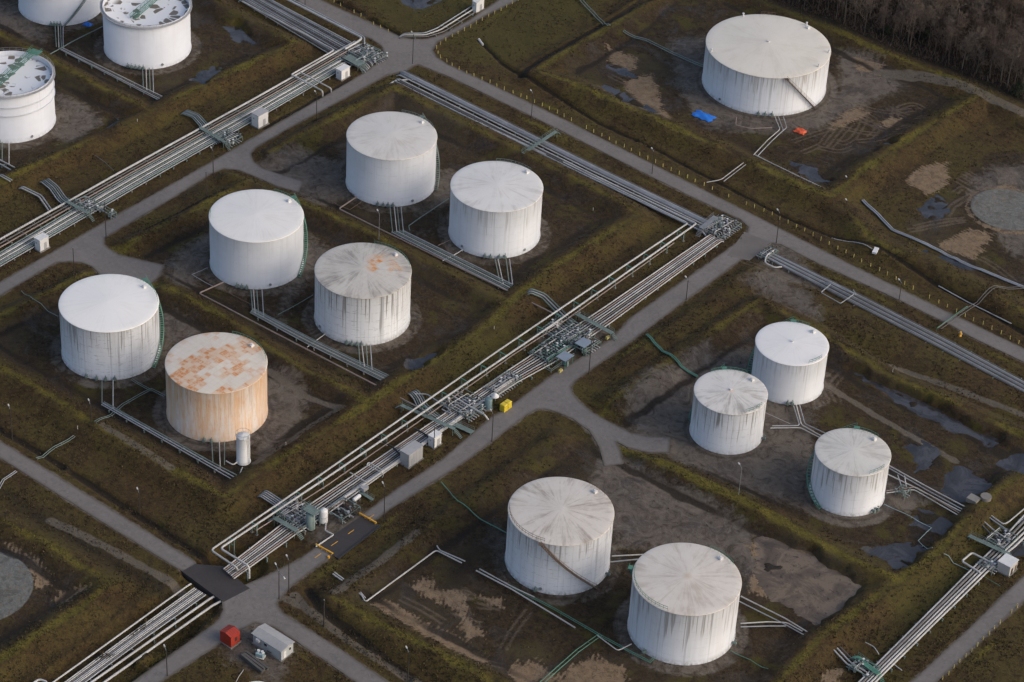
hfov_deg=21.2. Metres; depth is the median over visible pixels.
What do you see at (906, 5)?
bare tree
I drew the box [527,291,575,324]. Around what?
pipeline
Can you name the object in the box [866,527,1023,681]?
pipeline
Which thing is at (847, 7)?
bare tree
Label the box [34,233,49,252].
kiosk
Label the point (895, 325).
pipeline
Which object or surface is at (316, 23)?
pipeline
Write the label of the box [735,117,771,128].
pipeline
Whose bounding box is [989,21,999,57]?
bare tree
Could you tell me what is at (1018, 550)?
puddle water
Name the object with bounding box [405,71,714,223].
pipeline
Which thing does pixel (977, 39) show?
bare tree
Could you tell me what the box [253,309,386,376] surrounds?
pipeline
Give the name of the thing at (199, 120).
pipeline
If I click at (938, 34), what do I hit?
bare tree
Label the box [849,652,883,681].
crossover walkway
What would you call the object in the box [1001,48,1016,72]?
bare tree
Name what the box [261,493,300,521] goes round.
pipeline
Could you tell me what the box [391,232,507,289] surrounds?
pipeline
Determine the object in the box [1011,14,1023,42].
bare tree
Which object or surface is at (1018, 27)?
bare tree
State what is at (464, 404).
pipeline
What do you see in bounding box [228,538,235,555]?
pipe trestle
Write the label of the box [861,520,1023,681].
pipeline
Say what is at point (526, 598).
pipeline
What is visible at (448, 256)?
pipeline
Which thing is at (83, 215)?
pipeline
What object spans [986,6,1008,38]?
bare tree
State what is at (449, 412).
pipeline
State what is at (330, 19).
pipeline
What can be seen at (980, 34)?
bare tree
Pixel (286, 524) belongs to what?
crossover walkway
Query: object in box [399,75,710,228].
pipeline
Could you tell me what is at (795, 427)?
pipeline
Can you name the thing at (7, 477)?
twin pipe
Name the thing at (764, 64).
storage tank
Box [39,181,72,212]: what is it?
pipeline
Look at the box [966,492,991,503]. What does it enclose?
concrete chamber
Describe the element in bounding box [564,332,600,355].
valve manifold
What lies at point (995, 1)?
bare tree
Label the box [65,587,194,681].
pipeline
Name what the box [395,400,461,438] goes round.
crossover walkway
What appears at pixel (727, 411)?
storage tank
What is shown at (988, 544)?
crossover walkway
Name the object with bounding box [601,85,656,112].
puddle water
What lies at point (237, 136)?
valve manifold
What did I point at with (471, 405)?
pipeline
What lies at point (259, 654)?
generator
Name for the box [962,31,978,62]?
bare tree
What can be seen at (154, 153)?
pipeline
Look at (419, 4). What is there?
puddle water
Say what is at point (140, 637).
pipeline
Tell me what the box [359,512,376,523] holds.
road barrier
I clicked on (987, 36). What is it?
bare tree
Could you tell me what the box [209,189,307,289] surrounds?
storage tank
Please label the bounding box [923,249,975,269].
puddle water
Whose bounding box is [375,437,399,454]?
pipeline
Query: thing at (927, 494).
pipeline
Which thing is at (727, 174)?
pipeline
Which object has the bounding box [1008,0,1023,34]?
bare tree
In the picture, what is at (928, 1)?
bare tree
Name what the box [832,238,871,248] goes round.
ditch pipe
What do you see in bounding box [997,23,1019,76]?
bare tree
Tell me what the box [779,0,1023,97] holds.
undergrowth
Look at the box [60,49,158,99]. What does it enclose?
pipeline
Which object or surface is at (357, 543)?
kerb beam
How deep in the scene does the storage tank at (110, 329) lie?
659.20 m
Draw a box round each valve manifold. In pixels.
[74,195,100,213]
[95,203,116,219]
[218,129,242,147]
[271,495,318,532]
[328,497,360,523]
[341,41,380,58]
[355,52,376,67]
[363,48,387,64]
[438,387,485,422]
[484,370,521,397]
[527,332,576,365]
[539,315,592,347]
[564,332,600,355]
[703,214,741,240]
[756,246,777,261]
[846,657,878,680]
[893,484,910,498]
[975,557,998,574]
[984,527,1018,549]
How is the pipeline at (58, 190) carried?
on the ground
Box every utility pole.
[104,201,106,238]
[323,599,324,626]
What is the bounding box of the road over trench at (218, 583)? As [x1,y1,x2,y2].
[182,564,249,603]
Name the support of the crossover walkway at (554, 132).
on the ground
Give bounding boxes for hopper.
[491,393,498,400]
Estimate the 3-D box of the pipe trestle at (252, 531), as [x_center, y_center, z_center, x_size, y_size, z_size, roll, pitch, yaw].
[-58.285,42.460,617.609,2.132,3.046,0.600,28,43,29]
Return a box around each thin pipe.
[326,189,361,209]
[408,198,448,231]
[511,585,655,662]
[730,651,767,668]
[884,504,932,548]
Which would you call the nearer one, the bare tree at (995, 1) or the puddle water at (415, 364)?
the puddle water at (415, 364)
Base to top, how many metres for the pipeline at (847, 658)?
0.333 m
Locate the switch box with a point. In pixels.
(365, 487)
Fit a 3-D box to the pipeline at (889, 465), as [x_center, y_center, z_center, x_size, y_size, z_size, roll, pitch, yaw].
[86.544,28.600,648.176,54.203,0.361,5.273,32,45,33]
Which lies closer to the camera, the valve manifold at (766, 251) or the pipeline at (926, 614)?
the pipeline at (926, 614)
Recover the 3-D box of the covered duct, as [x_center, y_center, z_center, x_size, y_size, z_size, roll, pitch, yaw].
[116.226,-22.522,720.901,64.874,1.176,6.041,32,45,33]
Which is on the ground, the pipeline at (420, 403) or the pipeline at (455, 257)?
the pipeline at (420, 403)
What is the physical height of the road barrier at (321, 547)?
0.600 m
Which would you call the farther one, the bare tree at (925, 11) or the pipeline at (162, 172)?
the bare tree at (925, 11)
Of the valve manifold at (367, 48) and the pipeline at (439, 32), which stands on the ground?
the valve manifold at (367, 48)
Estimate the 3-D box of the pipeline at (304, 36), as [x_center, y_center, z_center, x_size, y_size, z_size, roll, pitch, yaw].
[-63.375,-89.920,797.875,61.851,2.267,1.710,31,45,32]
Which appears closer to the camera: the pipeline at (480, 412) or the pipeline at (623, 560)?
the pipeline at (623, 560)
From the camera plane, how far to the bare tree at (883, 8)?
810.26 m
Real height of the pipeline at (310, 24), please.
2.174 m
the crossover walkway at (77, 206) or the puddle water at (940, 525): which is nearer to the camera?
the puddle water at (940, 525)
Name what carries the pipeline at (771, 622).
on the ground
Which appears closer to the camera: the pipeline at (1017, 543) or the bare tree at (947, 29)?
the pipeline at (1017, 543)
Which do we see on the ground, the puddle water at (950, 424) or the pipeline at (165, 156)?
the puddle water at (950, 424)
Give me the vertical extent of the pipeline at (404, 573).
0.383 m
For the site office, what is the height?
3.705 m
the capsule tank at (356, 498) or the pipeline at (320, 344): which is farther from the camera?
the pipeline at (320, 344)
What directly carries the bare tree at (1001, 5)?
on the ground
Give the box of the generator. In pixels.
[255,649,265,659]
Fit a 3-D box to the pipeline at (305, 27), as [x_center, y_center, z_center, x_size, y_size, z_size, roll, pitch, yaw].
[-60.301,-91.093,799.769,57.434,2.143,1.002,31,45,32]
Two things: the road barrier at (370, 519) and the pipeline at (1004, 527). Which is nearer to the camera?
the road barrier at (370, 519)
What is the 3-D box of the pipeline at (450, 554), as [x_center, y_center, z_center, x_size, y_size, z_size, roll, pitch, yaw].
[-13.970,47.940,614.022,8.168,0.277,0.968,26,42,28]
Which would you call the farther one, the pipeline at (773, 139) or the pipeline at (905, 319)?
the pipeline at (773, 139)
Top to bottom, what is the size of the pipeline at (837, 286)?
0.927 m
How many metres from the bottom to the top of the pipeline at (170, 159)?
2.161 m
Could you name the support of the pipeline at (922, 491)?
on the ground
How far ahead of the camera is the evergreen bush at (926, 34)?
811.48 m
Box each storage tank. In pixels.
[0,46,55,142]
[18,0,100,26]
[58,274,163,380]
[100,0,191,69]
[165,331,267,442]
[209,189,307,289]
[314,241,411,345]
[346,110,439,207]
[448,158,542,258]
[505,477,613,594]
[627,543,741,664]
[688,363,767,454]
[702,12,830,115]
[747,316,828,405]
[806,423,890,516]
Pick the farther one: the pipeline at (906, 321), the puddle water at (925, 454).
the pipeline at (906, 321)
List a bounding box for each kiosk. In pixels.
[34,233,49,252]
[427,429,442,448]
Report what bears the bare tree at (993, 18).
on the ground
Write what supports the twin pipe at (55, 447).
on the ground
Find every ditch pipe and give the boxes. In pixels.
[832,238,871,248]
[938,286,1010,323]
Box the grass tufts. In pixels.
[0,0,1023,681]
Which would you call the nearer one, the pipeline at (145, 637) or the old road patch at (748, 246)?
the pipeline at (145, 637)
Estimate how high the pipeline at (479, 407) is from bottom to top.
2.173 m
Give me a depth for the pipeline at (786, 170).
748.46 m
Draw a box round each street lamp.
[8,404,12,439]
[163,644,167,675]
[286,554,288,590]
[382,481,384,522]
[405,646,408,681]
[588,334,591,373]
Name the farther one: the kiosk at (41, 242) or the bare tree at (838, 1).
the bare tree at (838, 1)
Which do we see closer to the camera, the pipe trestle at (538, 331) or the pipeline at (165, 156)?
the pipe trestle at (538, 331)
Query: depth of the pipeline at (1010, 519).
633.12 m
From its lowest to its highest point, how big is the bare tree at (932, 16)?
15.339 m
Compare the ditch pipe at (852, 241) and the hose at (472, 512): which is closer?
the hose at (472, 512)
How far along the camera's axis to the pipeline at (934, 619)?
604.71 m
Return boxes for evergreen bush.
[879,24,891,35]
[920,28,934,41]
[1007,80,1023,98]
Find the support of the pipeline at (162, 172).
on the ground
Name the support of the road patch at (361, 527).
on the road at (258, 600)
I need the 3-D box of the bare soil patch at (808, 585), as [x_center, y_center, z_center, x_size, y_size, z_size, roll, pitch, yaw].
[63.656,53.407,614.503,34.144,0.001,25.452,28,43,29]
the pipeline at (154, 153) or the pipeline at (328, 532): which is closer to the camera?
the pipeline at (328, 532)
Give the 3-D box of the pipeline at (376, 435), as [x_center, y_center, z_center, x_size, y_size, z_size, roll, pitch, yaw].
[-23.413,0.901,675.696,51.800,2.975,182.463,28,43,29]
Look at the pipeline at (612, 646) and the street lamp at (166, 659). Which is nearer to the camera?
the street lamp at (166, 659)
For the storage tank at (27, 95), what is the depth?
742.89 m
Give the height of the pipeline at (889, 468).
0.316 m
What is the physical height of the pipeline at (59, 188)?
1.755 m
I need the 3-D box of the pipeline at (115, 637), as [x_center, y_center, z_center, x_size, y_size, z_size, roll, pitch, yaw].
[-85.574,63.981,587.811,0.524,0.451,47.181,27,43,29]
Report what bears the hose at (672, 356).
on the ground
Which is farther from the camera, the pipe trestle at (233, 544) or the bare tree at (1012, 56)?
the bare tree at (1012, 56)
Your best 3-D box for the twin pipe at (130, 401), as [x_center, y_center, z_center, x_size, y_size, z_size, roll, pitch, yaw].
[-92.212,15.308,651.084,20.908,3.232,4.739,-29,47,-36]
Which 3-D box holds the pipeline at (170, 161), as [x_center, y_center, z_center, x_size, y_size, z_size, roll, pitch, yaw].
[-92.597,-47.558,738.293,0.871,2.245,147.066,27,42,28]
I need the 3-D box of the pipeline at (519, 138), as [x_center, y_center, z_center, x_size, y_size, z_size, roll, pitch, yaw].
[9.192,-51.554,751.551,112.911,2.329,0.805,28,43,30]
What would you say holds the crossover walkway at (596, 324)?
on the ground
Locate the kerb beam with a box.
[337,525,380,559]
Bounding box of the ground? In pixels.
[0,0,1023,681]
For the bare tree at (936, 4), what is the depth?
807.29 m
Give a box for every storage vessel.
[320,507,327,524]
[483,396,492,410]
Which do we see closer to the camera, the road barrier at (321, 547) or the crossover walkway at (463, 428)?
the road barrier at (321, 547)
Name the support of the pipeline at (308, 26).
on the pipe support
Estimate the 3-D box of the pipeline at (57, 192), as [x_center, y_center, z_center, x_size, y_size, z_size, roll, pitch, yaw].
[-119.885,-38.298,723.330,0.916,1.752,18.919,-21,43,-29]
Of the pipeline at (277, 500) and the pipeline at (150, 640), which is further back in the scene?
the pipeline at (277, 500)
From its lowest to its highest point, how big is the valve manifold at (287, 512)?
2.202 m
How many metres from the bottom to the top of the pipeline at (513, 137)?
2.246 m
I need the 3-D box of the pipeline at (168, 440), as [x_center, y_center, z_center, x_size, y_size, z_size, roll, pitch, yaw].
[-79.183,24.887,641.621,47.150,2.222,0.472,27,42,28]
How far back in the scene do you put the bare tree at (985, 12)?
812.50 m
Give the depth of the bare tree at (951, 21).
799.99 m
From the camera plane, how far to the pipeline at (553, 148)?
752.64 m
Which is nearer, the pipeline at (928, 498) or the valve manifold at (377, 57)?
the pipeline at (928, 498)
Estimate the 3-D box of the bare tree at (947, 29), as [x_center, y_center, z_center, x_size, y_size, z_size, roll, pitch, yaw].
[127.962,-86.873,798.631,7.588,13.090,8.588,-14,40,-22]
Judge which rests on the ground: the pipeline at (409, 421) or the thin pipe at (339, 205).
the thin pipe at (339, 205)
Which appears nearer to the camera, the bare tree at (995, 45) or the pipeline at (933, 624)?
the pipeline at (933, 624)
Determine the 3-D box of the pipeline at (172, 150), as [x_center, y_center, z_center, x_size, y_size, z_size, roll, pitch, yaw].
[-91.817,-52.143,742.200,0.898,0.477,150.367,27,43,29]
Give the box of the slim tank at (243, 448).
[226,428,250,465]
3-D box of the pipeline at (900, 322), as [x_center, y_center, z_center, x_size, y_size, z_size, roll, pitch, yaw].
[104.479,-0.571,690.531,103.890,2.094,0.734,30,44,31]
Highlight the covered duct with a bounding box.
[861,199,1023,287]
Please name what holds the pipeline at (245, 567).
on the ground
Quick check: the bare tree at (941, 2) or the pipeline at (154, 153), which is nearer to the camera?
the pipeline at (154, 153)
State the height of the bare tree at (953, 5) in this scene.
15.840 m
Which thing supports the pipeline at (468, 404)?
on the ground
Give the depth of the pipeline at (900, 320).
694.21 m
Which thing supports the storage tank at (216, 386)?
on the ground
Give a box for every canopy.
[556,351,573,369]
[575,337,590,355]
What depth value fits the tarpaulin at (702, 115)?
770.95 m
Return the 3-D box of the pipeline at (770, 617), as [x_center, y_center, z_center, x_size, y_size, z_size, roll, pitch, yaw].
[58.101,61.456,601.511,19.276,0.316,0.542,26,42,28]
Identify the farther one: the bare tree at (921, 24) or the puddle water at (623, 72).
the bare tree at (921, 24)
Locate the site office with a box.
[251,623,294,661]
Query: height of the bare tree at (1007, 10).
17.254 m
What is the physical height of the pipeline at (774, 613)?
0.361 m
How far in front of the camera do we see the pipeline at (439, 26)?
802.88 m
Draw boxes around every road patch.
[320,516,378,557]
[727,232,771,260]
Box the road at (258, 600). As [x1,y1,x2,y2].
[0,0,1023,681]
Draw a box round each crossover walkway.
[65,199,94,221]
[199,126,230,150]
[268,515,303,539]
[341,53,367,72]
[352,483,373,501]
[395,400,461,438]
[450,418,474,434]
[521,127,560,153]
[571,311,617,340]
[696,213,719,236]
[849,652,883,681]
[967,533,1011,554]
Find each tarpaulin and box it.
[82,21,92,26]
[692,110,716,121]
[793,127,806,134]
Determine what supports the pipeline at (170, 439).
on the pipe support
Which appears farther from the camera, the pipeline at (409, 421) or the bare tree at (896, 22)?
the bare tree at (896, 22)
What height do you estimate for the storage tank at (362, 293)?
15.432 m
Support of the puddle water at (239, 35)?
on the ground
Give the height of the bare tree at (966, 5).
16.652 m
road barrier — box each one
[315,543,332,554]
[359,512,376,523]
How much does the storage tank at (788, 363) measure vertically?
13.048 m
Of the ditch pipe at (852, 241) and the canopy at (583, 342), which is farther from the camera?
the ditch pipe at (852, 241)
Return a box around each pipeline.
[0,41,353,239]
[0,45,353,243]
[0,45,355,247]
[0,57,340,252]
[0,59,340,254]
[0,59,345,256]
[0,62,342,258]
[0,62,346,260]
[0,69,335,262]
[0,70,335,264]
[0,72,335,266]
[18,187,48,210]
[21,186,51,209]
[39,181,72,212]
[42,181,73,210]
[43,180,74,209]
[45,179,77,209]
[47,178,71,201]
[50,26,102,53]
[53,583,191,681]
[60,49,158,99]
[61,49,159,98]
[62,48,161,97]
[64,48,161,95]
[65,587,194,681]
[68,589,196,681]
[71,589,197,681]
[73,591,199,681]
[76,591,200,681]
[79,592,202,681]
[82,593,203,681]
[85,594,205,681]
[90,596,214,681]
[101,404,230,478]
[102,403,233,476]
[103,600,220,681]
[104,401,236,474]
[180,113,214,144]
[183,112,216,143]
[184,111,218,142]
[185,110,211,132]
[186,111,220,142]
[199,281,426,411]
[211,161,687,571]
[221,176,695,578]
[223,234,712,569]
[225,234,715,570]
[226,236,713,571]
[228,237,716,573]
[229,237,718,574]
[230,239,719,575]
[232,239,720,577]
[233,241,723,578]
[239,0,365,72]
[242,0,366,70]
[242,1,333,96]
[245,0,367,69]
[248,0,368,68]
[250,311,381,378]
[250,312,380,379]
[251,0,369,67]
[251,310,383,377]
[253,308,388,375]
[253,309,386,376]
[253,310,384,376]
[254,0,371,66]
[256,243,673,530]
[257,0,372,64]
[257,496,289,516]
[259,494,298,522]
[260,0,373,63]
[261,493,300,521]
[262,492,296,515]
[263,0,373,61]
[264,490,303,519]
[266,0,364,53]
[269,0,376,58]
[272,0,372,53]
[287,0,361,49]
[292,0,364,44]
[300,72,331,91]
[315,508,333,546]
[330,377,515,506]
[332,550,461,601]
[339,196,552,312]
[349,462,381,481]
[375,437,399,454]
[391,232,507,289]
[392,81,705,236]
[394,231,508,288]
[395,78,707,231]
[396,75,710,230]
[397,80,707,234]
[397,231,508,286]
[399,9,472,36]
[399,12,475,38]
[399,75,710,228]
[400,6,471,35]
[400,71,711,223]
[400,72,714,227]
[400,74,713,227]
[400,230,511,285]
[402,230,511,284]
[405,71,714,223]
[411,391,438,418]
[413,390,444,421]
[415,390,446,420]
[416,393,451,413]
[437,545,464,561]
[438,103,545,154]
[452,395,488,419]
[476,570,575,627]
[479,568,534,596]
[527,289,577,323]
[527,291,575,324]
[527,293,569,323]
[597,635,631,649]
[610,559,637,562]
[612,554,642,556]
[707,162,743,182]
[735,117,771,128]
[739,601,803,634]
[740,596,807,631]
[741,621,801,631]
[741,625,785,626]
[753,116,779,154]
[755,155,821,186]
[757,116,782,155]
[762,257,1023,392]
[764,249,781,267]
[764,256,1023,389]
[768,255,1023,387]
[768,258,1023,391]
[770,257,1023,388]
[771,255,1023,385]
[771,427,818,437]
[772,252,1023,380]
[772,255,1023,384]
[772,405,798,425]
[773,254,1023,383]
[774,254,1023,381]
[796,405,963,506]
[799,405,961,508]
[819,281,853,302]
[834,650,863,675]
[837,648,864,669]
[858,515,1023,681]
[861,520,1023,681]
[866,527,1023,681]
[870,531,1023,681]
[874,551,1009,681]
[886,487,958,512]
[886,489,957,514]
[888,474,959,510]
[962,552,993,573]
[990,518,1023,529]
[991,508,1023,523]
[1008,537,1023,550]
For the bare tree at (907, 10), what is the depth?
812.66 m
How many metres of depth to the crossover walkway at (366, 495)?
629.51 m
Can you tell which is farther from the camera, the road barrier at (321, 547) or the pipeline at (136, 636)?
the road barrier at (321, 547)
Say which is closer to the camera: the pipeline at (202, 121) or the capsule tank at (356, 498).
the capsule tank at (356, 498)
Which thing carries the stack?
on the ground
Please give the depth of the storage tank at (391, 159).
725.38 m
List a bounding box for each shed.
[251,107,269,129]
[335,63,350,81]
[399,440,423,468]
[471,0,484,12]
[996,553,1018,576]
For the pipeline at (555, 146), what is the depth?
752.64 m
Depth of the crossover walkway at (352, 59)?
783.32 m
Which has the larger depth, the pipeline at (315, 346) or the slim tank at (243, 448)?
the pipeline at (315, 346)
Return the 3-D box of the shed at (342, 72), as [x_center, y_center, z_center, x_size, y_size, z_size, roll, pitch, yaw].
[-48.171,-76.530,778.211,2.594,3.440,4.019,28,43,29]
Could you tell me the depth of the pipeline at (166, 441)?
641.26 m
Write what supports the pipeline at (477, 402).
on the ground
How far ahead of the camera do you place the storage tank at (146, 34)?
776.25 m
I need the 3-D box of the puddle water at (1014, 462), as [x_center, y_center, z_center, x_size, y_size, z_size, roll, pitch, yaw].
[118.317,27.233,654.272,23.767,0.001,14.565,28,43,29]
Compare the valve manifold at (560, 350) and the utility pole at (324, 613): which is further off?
the valve manifold at (560, 350)
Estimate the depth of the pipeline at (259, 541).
656.63 m
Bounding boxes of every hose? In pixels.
[441,481,506,532]
[646,333,697,376]
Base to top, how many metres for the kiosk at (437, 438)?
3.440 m
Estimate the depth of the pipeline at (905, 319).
694.49 m
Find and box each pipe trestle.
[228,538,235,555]
[250,523,257,535]
[317,477,323,488]
[536,326,543,337]
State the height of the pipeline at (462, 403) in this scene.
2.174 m
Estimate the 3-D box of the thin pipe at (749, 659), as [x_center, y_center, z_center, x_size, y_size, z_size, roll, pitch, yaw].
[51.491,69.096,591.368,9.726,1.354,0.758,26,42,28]
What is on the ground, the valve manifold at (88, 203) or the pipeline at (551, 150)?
the valve manifold at (88, 203)
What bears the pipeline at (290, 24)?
on the pipe support
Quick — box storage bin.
[499,399,511,411]
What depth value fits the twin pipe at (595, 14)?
813.30 m
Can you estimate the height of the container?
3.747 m
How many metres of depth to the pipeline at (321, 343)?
675.38 m
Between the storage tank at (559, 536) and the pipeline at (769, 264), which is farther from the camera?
the pipeline at (769, 264)
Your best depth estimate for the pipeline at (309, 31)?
797.52 m
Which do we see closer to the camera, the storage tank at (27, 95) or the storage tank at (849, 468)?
the storage tank at (849, 468)
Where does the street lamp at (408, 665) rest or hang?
on the ground
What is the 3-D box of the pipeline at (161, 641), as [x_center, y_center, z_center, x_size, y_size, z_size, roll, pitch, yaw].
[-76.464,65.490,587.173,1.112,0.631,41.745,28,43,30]
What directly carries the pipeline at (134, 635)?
on the pipe support
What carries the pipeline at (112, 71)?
on the pipe support
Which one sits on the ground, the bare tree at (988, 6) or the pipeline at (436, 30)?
the bare tree at (988, 6)
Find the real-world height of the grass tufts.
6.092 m
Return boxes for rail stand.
[541,353,573,370]
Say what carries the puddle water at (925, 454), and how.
on the ground
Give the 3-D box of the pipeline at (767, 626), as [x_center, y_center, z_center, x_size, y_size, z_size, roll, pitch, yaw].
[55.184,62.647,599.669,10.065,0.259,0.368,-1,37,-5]
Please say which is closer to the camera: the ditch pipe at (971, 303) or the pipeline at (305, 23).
the ditch pipe at (971, 303)
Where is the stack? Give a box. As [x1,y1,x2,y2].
[240,650,268,672]
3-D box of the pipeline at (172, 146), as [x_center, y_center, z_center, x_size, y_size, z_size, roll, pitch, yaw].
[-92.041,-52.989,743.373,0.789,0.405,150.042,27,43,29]
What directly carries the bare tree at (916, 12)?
on the ground
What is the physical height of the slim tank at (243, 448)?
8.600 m
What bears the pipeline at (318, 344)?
on the pipe support
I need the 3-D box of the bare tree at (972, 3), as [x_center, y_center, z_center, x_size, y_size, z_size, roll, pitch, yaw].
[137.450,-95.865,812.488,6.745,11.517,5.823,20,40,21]
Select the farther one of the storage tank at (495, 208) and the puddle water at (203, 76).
the puddle water at (203, 76)
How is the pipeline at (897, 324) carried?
on the pipe support
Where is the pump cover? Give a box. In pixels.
[872,247,878,253]
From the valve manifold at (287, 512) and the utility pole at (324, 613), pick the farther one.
the valve manifold at (287, 512)
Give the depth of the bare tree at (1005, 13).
807.52 m
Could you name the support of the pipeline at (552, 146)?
on the pipe support
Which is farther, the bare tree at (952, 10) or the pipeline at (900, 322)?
the bare tree at (952, 10)
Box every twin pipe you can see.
[0,470,16,487]
[36,435,73,459]
[94,388,165,423]
[540,634,601,681]
[580,0,610,25]
[623,30,703,66]
[938,285,1023,328]
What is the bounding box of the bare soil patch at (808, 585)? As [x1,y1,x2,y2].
[751,536,861,624]
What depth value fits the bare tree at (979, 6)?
815.39 m
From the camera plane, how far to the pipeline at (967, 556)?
619.86 m
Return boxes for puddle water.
[189,66,221,83]
[222,26,256,44]
[401,0,441,8]
[404,353,436,369]
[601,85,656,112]
[606,65,636,77]
[789,161,830,182]
[854,372,998,446]
[861,542,926,568]
[904,440,939,472]
[909,508,952,534]
[916,194,950,218]
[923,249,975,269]
[941,466,991,501]
[984,445,1023,473]
[1002,537,1023,556]
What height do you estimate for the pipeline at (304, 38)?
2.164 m
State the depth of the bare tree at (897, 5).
814.49 m
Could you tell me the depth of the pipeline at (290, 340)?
675.75 m
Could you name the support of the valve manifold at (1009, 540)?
on the ground
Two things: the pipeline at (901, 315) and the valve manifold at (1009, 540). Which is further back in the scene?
the pipeline at (901, 315)
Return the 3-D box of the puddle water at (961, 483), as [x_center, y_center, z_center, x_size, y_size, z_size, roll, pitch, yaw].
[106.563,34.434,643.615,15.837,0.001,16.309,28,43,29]
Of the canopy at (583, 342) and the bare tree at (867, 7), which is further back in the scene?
the bare tree at (867, 7)
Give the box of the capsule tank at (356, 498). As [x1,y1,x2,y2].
[352,494,360,502]
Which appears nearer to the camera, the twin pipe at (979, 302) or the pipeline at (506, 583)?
the pipeline at (506, 583)
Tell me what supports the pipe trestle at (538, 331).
on the ground
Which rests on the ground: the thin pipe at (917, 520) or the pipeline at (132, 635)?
the thin pipe at (917, 520)
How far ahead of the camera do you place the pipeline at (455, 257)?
707.73 m
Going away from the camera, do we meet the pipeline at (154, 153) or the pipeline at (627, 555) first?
the pipeline at (627, 555)
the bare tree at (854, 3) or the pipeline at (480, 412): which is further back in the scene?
the bare tree at (854, 3)
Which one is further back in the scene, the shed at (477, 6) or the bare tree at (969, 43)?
the shed at (477, 6)
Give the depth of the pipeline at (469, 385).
663.83 m
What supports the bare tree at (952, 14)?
on the ground
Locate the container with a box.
[219,624,241,649]
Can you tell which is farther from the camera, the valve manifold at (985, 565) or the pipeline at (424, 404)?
the pipeline at (424, 404)
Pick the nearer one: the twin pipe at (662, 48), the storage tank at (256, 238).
the storage tank at (256, 238)
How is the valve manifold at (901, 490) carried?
on the ground
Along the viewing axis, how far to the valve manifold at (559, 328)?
683.83 m
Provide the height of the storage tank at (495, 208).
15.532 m
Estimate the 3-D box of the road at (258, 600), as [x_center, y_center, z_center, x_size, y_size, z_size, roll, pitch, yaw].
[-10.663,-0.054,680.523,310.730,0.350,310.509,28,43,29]
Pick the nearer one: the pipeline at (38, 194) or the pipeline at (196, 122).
the pipeline at (38, 194)
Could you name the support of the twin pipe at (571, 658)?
on the ground
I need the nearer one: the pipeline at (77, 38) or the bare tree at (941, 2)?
the pipeline at (77, 38)
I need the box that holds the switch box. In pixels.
[360,484,368,492]
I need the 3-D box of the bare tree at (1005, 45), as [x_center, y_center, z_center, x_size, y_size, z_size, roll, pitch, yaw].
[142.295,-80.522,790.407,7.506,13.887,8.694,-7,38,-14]
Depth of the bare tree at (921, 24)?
806.46 m
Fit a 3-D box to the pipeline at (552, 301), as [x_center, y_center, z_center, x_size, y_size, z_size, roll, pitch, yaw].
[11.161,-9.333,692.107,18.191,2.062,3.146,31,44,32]
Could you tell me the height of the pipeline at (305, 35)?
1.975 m
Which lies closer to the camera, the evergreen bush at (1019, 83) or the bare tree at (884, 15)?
the evergreen bush at (1019, 83)
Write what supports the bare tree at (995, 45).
on the ground
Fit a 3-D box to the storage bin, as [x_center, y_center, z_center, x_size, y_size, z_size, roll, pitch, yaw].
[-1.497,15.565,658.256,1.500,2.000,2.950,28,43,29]
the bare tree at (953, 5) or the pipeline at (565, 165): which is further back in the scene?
the bare tree at (953, 5)
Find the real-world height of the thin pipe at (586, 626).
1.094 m
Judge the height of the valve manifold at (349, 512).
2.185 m
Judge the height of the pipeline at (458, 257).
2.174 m
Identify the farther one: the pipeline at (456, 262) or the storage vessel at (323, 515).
the pipeline at (456, 262)
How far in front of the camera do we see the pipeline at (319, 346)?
673.86 m
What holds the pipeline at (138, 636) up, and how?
on the pipe support
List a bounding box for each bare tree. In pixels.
[834,0,844,18]
[839,0,858,22]
[845,0,866,26]
[856,0,880,32]
[876,0,892,30]
[876,7,892,39]
[886,0,910,23]
[887,10,904,41]
[895,0,913,35]
[898,1,926,40]
[899,0,927,49]
[900,0,915,28]
[914,5,930,41]
[917,2,930,33]
[919,0,937,30]
[919,4,940,46]
[925,28,943,54]
[926,0,951,31]
[927,0,948,37]
[940,26,963,61]
[941,16,960,53]
[944,0,963,16]
[944,5,962,46]
[945,0,969,46]
[947,0,965,24]
[951,12,972,54]
[955,34,974,68]
[958,0,975,28]
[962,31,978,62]
[963,6,981,35]
[966,2,980,30]
[967,0,992,24]
[967,15,986,40]
[967,25,990,68]
[968,0,992,30]
[973,22,995,58]
[973,28,983,53]
[977,0,996,26]
[977,4,991,23]
[981,31,1004,77]
[984,6,1003,38]
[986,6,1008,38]
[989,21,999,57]
[990,41,1016,82]
[991,0,1013,31]
[993,0,1011,25]
[993,7,1011,40]
[996,24,1012,54]
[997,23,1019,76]
[997,37,1023,87]
[1001,0,1016,27]
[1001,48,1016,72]
[1007,34,1023,80]
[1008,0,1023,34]
[1010,17,1023,47]
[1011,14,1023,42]
[1012,22,1023,58]
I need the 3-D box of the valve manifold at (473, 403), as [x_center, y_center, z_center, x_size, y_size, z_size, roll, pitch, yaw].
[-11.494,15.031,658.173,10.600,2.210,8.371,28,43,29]
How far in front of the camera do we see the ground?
678.37 m
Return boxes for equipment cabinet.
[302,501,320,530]
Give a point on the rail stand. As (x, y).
(555, 366)
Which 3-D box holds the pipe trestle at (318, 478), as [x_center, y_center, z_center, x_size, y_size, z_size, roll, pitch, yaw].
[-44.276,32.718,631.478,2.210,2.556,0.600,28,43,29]

